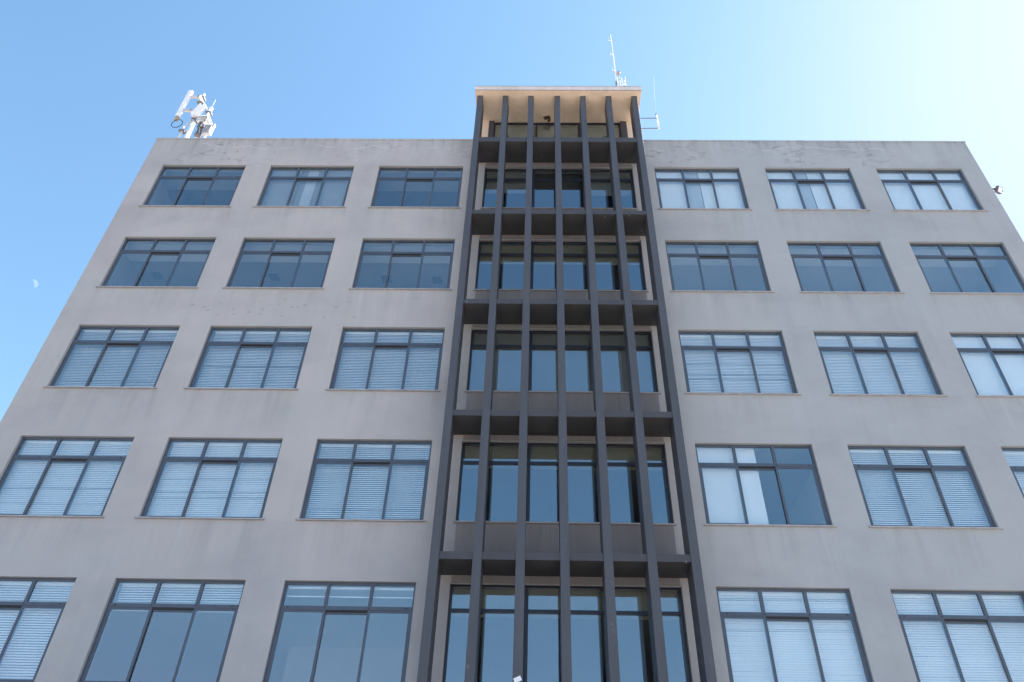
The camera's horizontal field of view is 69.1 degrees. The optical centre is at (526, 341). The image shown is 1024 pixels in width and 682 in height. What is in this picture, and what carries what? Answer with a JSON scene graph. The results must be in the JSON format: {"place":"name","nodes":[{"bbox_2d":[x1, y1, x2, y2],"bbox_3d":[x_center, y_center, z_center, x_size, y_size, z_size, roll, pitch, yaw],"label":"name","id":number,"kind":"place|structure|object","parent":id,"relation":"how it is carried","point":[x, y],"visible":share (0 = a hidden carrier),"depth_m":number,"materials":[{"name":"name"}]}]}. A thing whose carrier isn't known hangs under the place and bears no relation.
{"place":"outdoors","nodes":[
{"label":"outdoors","id":0,"kind":"place"},
{"bbox_2d":[0,86,1023,681],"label":"office building","id":1,"kind":"structure","parent":0,"point":[558,384],"depth_m":18.32,"materials":[{"name":"grey painted plaster"},{"name":"tinted glass"},{"name":"slate paint"}]},
{"bbox_2d":[0,578,75,681],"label":"window","id":2,"kind":"structure","parent":1,"relation":"in","point":[51,605],"depth_m":14.93,"materials":[{"name":"grey metal"}]},
{"bbox_2d":[0,437,133,517],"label":"window","id":3,"kind":"structure","parent":1,"relation":"in","point":[79,507],"depth_m":16.96,"materials":[{"name":"blue glass"}]},
{"bbox_2d":[42,326,179,388],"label":"window","id":4,"kind":"structure","parent":1,"relation":"in","point":[106,343],"depth_m":19.19,"materials":[{"name":"grey metal"}]},
{"bbox_2d":[95,238,215,288],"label":"window","id":5,"kind":"structure","parent":1,"relation":"in","point":[179,253],"depth_m":21.43,"materials":[{"name":"grey metal"}]},
{"bbox_2d":[79,579,244,681],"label":"window","id":6,"kind":"structure","parent":1,"relation":"in","point":[200,606],"depth_m":15.00,"materials":[{"name":"grey metal"}]},
{"bbox_2d":[138,166,244,206],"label":"window","id":7,"kind":"structure","parent":1,"relation":"in","point":[187,178],"depth_m":23.57,"materials":[{"name":"grey metal"}]},
{"bbox_2d":[171,90,215,137],"bbox_3d":[-12.115,-7.596,26.895,1.562,5.126,0.410,0,-39,1],"label":"cell mast","id":8,"kind":"object","parent":1,"relation":"on","point":[204,129],"visible":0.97,"depth_m":27.30,"materials":[{"name":"white metal"}]},
{"bbox_2d":[134,439,281,519],"bbox_3d":[-7.042,3.106,16.778,2.812,2.067,0.286,0,-39,1],"label":"window","id":9,"kind":"structure","parent":1,"relation":"in","point":[230,508],"depth_m":16.88,"materials":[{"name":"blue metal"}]},
{"bbox_2d":[184,327,311,390],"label":"window","id":10,"kind":"structure","parent":1,"relation":"in","point":[275,344],"depth_m":19.11,"materials":[{"name":"blue glass"}]},
{"bbox_2d":[222,239,334,289],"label":"window","id":11,"kind":"structure","parent":1,"relation":"in","point":[271,253],"depth_m":21.37,"materials":[{"name":"grey metal"}]},
{"bbox_2d":[253,167,353,207],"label":"window","id":12,"kind":"structure","parent":1,"relation":"in","point":[316,189],"depth_m":23.41,"materials":[{"name":"grey metal"}]},
{"bbox_2d":[263,582,415,681],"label":"window","id":13,"kind":"structure","parent":1,"relation":"in","point":[326,610],"depth_m":14.87,"materials":[{"name":"grey metal"}]},
{"bbox_2d":[295,440,431,521],"bbox_3d":[-3.548,3.138,16.724,2.812,2.067,0.292,0,-39,1],"label":"window","id":14,"kind":"structure","parent":1,"relation":"in","point":[376,463],"depth_m":16.84,"materials":[{"name":"grey metal"}]},
{"bbox_2d":[325,328,444,391],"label":"window","id":15,"kind":"structure","parent":1,"relation":"in","point":[364,332],"depth_m":19.07,"materials":[{"name":"blue glass"}]},
{"bbox_2d":[349,240,454,290],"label":"window","id":16,"kind":"structure","parent":1,"relation":"in","point":[392,254],"depth_m":21.31,"materials":[{"name":"grey metal"}]},
{"bbox_2d":[368,167,462,208],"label":"window","id":17,"kind":"structure","parent":1,"relation":"in","point":[407,179],"depth_m":23.46,"materials":[{"name":"grey metal"}]},
{"bbox_2d":[493,122,620,137],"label":"penthouse window","id":18,"kind":"structure","parent":1,"relation":"in","point":[513,131],"depth_m":25.48,"materials":[{"name":"glass"}]},
{"bbox_2d":[480,167,638,209],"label":"stair window","id":19,"kind":"structure","parent":1,"relation":"in","point":[515,179],"depth_m":23.46,"materials":[{"name":"metal"}]},
{"bbox_2d":[473,239,648,291],"bbox_3d":[0.955,-2.100,20.974,4.774,2.075,0.280,0,-39,1],"label":"stair window","id":20,"kind":"structure","parent":1,"relation":"in","point":[542,253],"depth_m":21.37,"materials":[{"name":"metal"}]},
{"bbox_2d":[464,328,660,393],"bbox_3d":[0.897,0.523,18.825,4.774,2.075,0.280,0,-39,1],"label":"stair window","id":21,"kind":"structure","parent":1,"relation":"in","point":[542,344],"depth_m":18.97,"materials":[{"name":"glass"}]},
{"bbox_2d":[453,440,676,525],"bbox_3d":[0.839,3.179,16.649,4.774,2.075,0.280,0,-39,1],"label":"stair window","id":22,"kind":"structure","parent":1,"relation":"in","point":[544,456],"depth_m":17.19,"materials":[{"name":"metal"}]},
{"bbox_2d":[443,583,691,681],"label":"stair window","id":23,"kind":"structure","parent":1,"relation":"in","point":[498,600],"depth_m":15.05,"materials":[{"name":"glass"}]},
{"bbox_2d":[608,34,620,85],"bbox_3d":[3.332,-9.931,27.578,0.334,5.838,0.173,-5,-40,8],"label":"dipole mast","id":24,"kind":"object","parent":1,"relation":"on","point":[617,73],"visible":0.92,"depth_m":27.74,"materials":[{"name":"white metal"}]},
{"bbox_2d":[640,94,659,128],"bbox_3d":[4.299,-8.752,27.311,1.116,3.707,0.059,0,-39,1],"label":"whip antenna","id":25,"kind":"object","parent":1,"relation":"on","point":[656,118],"visible":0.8,"depth_m":26.59,"materials":[{"name":"white metal"}]},
{"bbox_2d":[654,169,752,209],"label":"window","id":26,"kind":"structure","parent":1,"relation":"in","point":[676,191],"depth_m":23.22,"materials":[{"name":"blue glass"}]},
{"bbox_2d":[665,242,774,292],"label":"window","id":27,"kind":"structure","parent":1,"relation":"in","point":[699,256],"depth_m":21.17,"materials":[{"name":"grey metal"}]},
{"bbox_2d":[678,331,801,394],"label":"window","id":28,"kind":"structure","parent":1,"relation":"in","point":[726,347],"depth_m":18.90,"materials":[{"name":"grey metal"}]},
{"bbox_2d":[695,444,836,526],"bbox_3d":[5.221,3.206,16.571,2.812,2.067,0.265,0,-39,1],"label":"window","id":29,"kind":"structure","parent":1,"relation":"in","point":[732,495],"depth_m":16.70,"materials":[{"name":"grey metal"}]},
{"bbox_2d":[716,588,871,681],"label":"window","id":30,"kind":"structure","parent":1,"relation":"in","point":[753,651],"depth_m":14.59,"materials":[{"name":"blue metal"}]},
{"bbox_2d":[765,169,869,210],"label":"window","id":31,"kind":"structure","parent":1,"relation":"in","point":[791,191],"depth_m":23.14,"materials":[{"name":"blue glass"}]},
{"bbox_2d":[787,243,904,293],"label":"window","id":32,"kind":"structure","parent":1,"relation":"in","point":[822,257],"depth_m":21.12,"materials":[{"name":"grey metal"}]},
{"bbox_2d":[814,332,947,396],"bbox_3d":[8.780,0.589,18.700,2.812,2.067,0.292,0,-39,1],"label":"window","id":33,"kind":"structure","parent":1,"relation":"in","point":[891,375],"depth_m":18.83,"materials":[{"name":"blue glass"}]},
{"bbox_2d":[848,446,1003,529],"bbox_3d":[8.721,3.241,16.520,2.812,2.067,0.280,0,-39,1],"label":"window","id":34,"kind":"structure","parent":1,"relation":"in","point":[935,492],"depth_m":16.62,"materials":[{"name":"grey metal"}]},
{"bbox_2d":[877,170,988,211],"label":"window","id":35,"kind":"structure","parent":1,"relation":"in","point":[932,192],"depth_m":23.08,"materials":[{"name":"blue glass"}]},
{"bbox_2d":[890,590,1023,681],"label":"window","id":36,"kind":"structure","parent":1,"relation":"in","point":[991,653],"depth_m":14.61,"materials":[{"name":"blue metal"}]},
{"bbox_2d":[909,243,1023,294],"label":"window","id":37,"kind":"structure","parent":1,"relation":"in","point":[974,257],"depth_m":21.06,"materials":[{"name":"grey metal"}]},
{"bbox_2d":[950,333,1023,397],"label":"window","id":38,"kind":"structure","parent":1,"relation":"in","point":[994,367],"depth_m":18.84,"materials":[{"name":"grey metal"}]},
{"bbox_2d":[992,185,1002,193],"bbox_3d":[14.648,-4.783,23.299,0.616,0.258,0.257,7,-40,-7],"label":"floodlight","id":39,"kind":"object","parent":1,"relation":"attached to","point":[998,189],"visible":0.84,"depth_m":23.27,"materials":[{"name":"white metal"}]},
{"bbox_2d":[1001,448,1023,497],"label":"window","id":40,"kind":"structure","parent":1,"relation":"in","point":[1017,467],"depth_m":17.01,"materials":[{"name":"grey metal"}]},
{"bbox_2d":[0,0,1023,421],"label":"sky","id":41,"kind":"structure","parent":0,"point":[88,88],"materials":[{"name":"blue"}]},
{"bbox_2d":[619,77,625,85],"bbox_3d":[3.525,-8.751,26.781,0.221,3.007,0.196,0,-39,1],"label":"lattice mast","id":42,"kind":"object","parent":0,"point":[623,81],"visible":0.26,"depth_m":27.37,"materials":[{"name":"metal"}]}
]}

